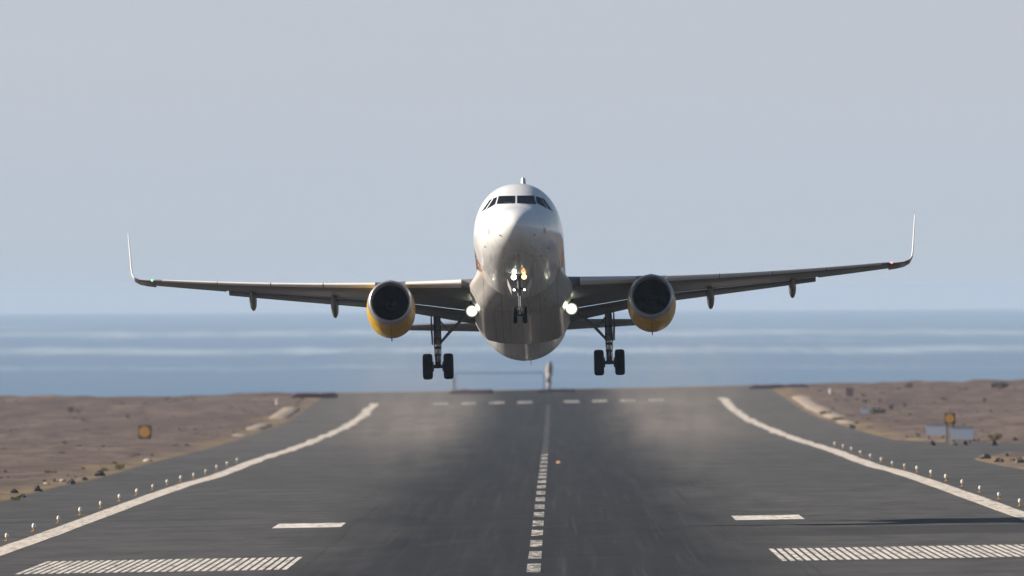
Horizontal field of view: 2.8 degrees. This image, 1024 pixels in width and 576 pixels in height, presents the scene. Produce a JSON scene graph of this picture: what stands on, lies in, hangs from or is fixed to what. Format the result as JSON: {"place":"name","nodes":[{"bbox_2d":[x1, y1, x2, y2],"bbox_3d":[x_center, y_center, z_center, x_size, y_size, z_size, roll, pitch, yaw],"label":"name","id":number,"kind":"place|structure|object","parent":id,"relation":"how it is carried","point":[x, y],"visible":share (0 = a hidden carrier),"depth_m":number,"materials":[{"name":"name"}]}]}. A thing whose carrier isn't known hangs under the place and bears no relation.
{"place":"outdoors","nodes":[
{"label":"outdoors","id":0,"kind":"place"},
{"bbox_2d":[0,309,1023,396],"bbox_3d":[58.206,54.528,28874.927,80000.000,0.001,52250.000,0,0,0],"label":"sea","id":1,"kind":"structure","parent":0,"point":[116,355],"depth_m":15998.54,"materials":[{"name":"liquid"}]},
{"bbox_2d":[0,379,1023,501],"bbox_3d":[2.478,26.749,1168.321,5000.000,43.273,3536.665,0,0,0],"label":"ground","id":2,"kind":"structure","parent":0,"point":[26,442],"depth_m":2340.33,"materials":[{"name":"brown soil"}]},
{"bbox_2d":[10,495,20,499],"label":"shrub","id":3,"kind":"object","parent":2,"relation":"on","point":[17,497],"visible":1,"depth_m":1159.30,"materials":[{"name":"brown plant"}]},
{"bbox_2d":[32,485,42,490],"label":"boulder","id":4,"kind":"object","parent":2,"relation":"on","point":[37,488],"visible":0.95,"depth_m":1236.78,"materials":[{"name":"grey stone"}]},
{"bbox_2d":[66,478,74,483],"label":"boulder","id":5,"kind":"object","parent":2,"relation":"on","point":[71,481],"visible":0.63,"depth_m":1315.97,"materials":[{"name":"grey stone"}]},
{"bbox_2d":[94,470,104,475],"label":"boulder","id":6,"kind":"object","parent":2,"relation":"on","point":[100,473],"visible":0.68,"depth_m":1416.95,"materials":[{"name":"grey stone"}]},
{"bbox_2d":[114,463,124,468],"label":"shrub","id":7,"kind":"object","parent":2,"relation":"on","point":[120,466],"visible":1,"depth_m":1494.96,"materials":[{"name":"brown plant"}]},
{"bbox_2d":[138,425,151,439],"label":"marker sign","id":8,"kind":"object","parent":2,"relation":"on","point":[144,431],"visible":0.96,"depth_m":2000.57,"materials":[{"name":"metal"}]},
{"bbox_2d":[233,433,246,436],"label":"sand bank","id":9,"kind":"structure","parent":2,"relation":"on","point":[239,435],"depth_m":2096.96,"materials":[{"name":"beige sand"}]},
{"bbox_2d":[246,423,271,429],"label":"sand bank","id":10,"kind":"structure","parent":2,"relation":"on","point":[262,426],"depth_m":2241.89,"materials":[{"name":"beige sand"}]},
{"bbox_2d":[269,407,300,418],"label":"sand bank","id":11,"kind":"structure","parent":2,"relation":"on","point":[285,413],"depth_m":2489.47,"materials":[{"name":"beige sand"}]},
{"bbox_2d":[291,392,337,397],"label":"barrier","id":12,"kind":"object","parent":2,"relation":"on","point":[316,395],"visible":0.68,"depth_m":2761.12,"materials":[{"name":"grey concrete"}]},
{"bbox_2d":[449,389,493,393],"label":"barrier","id":13,"kind":"object","parent":2,"relation":"on","point":[465,391],"visible":0.75,"depth_m":2803.05,"materials":[{"name":"grey concrete"}]},
{"bbox_2d":[455,372,543,389],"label":"approach light gantry","id":14,"kind":"object","parent":2,"relation":"on","point":[507,372],"visible":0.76,"depth_m":2859.92,"materials":[{"name":"metal"}]},
{"bbox_2d":[0,386,1023,575],"bbox_3d":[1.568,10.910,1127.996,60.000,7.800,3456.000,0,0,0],"label":"runway","id":15,"kind":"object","parent":2,"relation":"on","point":[715,481],"visible":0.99,"depth_m":1096.71,"materials":[{"name":"grey asphalt"}]},
{"bbox_2d":[0,384,1023,481],"bbox_3d":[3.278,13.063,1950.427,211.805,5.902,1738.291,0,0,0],"label":"dry scrub","id":16,"kind":"object","parent":2,"relation":"on","point":[115,462],"visible":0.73,"depth_m":2288.90,"materials":[{"name":"brown plant"}]},
{"bbox_2d":[536,388,575,391],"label":"barrier","id":17,"kind":"object","parent":2,"relation":"on","point":[554,390],"visible":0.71,"depth_m":2811.42,"materials":[{"name":"grey concrete"}]},
{"bbox_2d":[749,384,808,388],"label":"barrier","id":18,"kind":"object","parent":2,"relation":"on","point":[771,386],"visible":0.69,"depth_m":2800.18,"materials":[{"name":"grey concrete"}]},
{"bbox_2d":[792,396,846,417],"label":"sand bank","id":19,"kind":"structure","parent":2,"relation":"on","point":[810,405],"depth_m":2450.09,"materials":[{"name":"beige sand"}]},
{"bbox_2d":[819,411,832,414],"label":"bank","id":20,"kind":"object","parent":2,"relation":"on","point":[822,412],"visible":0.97,"depth_m":2325.01,"materials":[{"name":"beige soil"}]},
{"bbox_2d":[832,417,843,420],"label":"bank","id":21,"kind":"object","parent":2,"relation":"on","point":[839,418],"visible":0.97,"depth_m":2200.31,"materials":[{"name":"beige sand"}]},
{"bbox_2d":[835,420,851,423],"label":"sand bank","id":22,"kind":"structure","parent":2,"relation":"on","point":[844,421],"depth_m":2154.71,"materials":[{"name":"beige sand"}]},
{"bbox_2d":[845,388,853,396],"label":"equipment cabinet","id":23,"kind":"object","parent":2,"relation":"on","point":[849,391],"visible":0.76,"depth_m":2604.49,"materials":[{"name":"grey metal"}]},
{"bbox_2d":[861,407,868,414],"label":"panel sign","id":24,"kind":"object","parent":2,"relation":"on","point":[864,409],"visible":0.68,"depth_m":2301.00,"materials":[{"name":"metal"}]},
{"bbox_2d":[871,407,885,413],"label":"shrub","id":25,"kind":"object","parent":2,"relation":"on","point":[875,410],"visible":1,"depth_m":2313.90,"materials":[{"name":"brown plant"}]},
{"bbox_2d":[926,424,945,439],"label":"panel sign","id":26,"kind":"object","parent":2,"relation":"on","point":[935,429],"visible":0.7,"depth_m":1734.44,"materials":[{"name":"grey metal"}]},
{"bbox_2d":[945,413,954,441],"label":"marker sign","id":27,"kind":"object","parent":2,"relation":"on","point":[949,418],"visible":0.93,"depth_m":1701.95,"materials":[{"name":"metal"}]},
{"bbox_2d":[950,427,973,443],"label":"panel sign","id":28,"kind":"object","parent":2,"relation":"on","point":[961,433],"visible":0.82,"depth_m":1658.96,"materials":[{"name":"grey metal"}]},
{"bbox_2d":[978,454,990,458],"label":"boulder","id":29,"kind":"object","parent":2,"relation":"on","point":[985,456],"visible":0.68,"depth_m":1438.40,"materials":[{"name":"stone"}]},
{"bbox_2d":[987,440,996,445],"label":"boulder","id":30,"kind":"object","parent":2,"relation":"on","point":[993,443],"visible":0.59,"depth_m":1625.25,"materials":[{"name":"stone"}]},
{"bbox_2d":[987,433,1002,440],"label":"shrub","id":31,"kind":"object","parent":2,"relation":"on","point":[997,436],"visible":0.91,"depth_m":1685.71,"materials":[{"name":"brown plant"}]},
{"bbox_2d":[993,457,1003,461],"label":"boulder","id":32,"kind":"object","parent":2,"relation":"on","point":[998,459],"visible":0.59,"depth_m":1396.16,"materials":[{"name":"brown stone"}]},
{"bbox_2d":[991,381,1008,388],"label":"shrub","id":33,"kind":"object","parent":2,"relation":"on","point":[1002,384],"visible":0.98,"depth_m":2713.36,"materials":[{"name":"grey plant"}]},
{"bbox_2d":[1015,459,1023,462],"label":"boulder","id":34,"kind":"object","parent":2,"relation":"on","point":[1019,461],"visible":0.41,"depth_m":1379.55,"materials":[{"name":"grey stone"}]},
{"bbox_2d":[0,0,1023,314],"label":"sky","id":35,"kind":"structure","parent":0,"point":[272,141],"materials":[{"name":"blue"}]},
{"bbox_2d":[128,177,914,379],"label":"airliner","id":36,"kind":"object","parent":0,"point":[521,296],"visible":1,"depth_m":915.28,"materials":[{"name":"white paint"}]},
{"bbox_2d":[546,362,552,388],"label":"light mast","id":37,"kind":"object","parent":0,"point":[549,369],"visible":1,"depth_m":2820.85,"materials":[{"name":"white metal"}]},
{"bbox_2d":[899,440,1023,458],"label":"taxiway","id":38,"kind":"structure","parent":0,"point":[974,450],"depth_m":1588.34,"materials":[{"name":"grey asphalt"}]}
]}

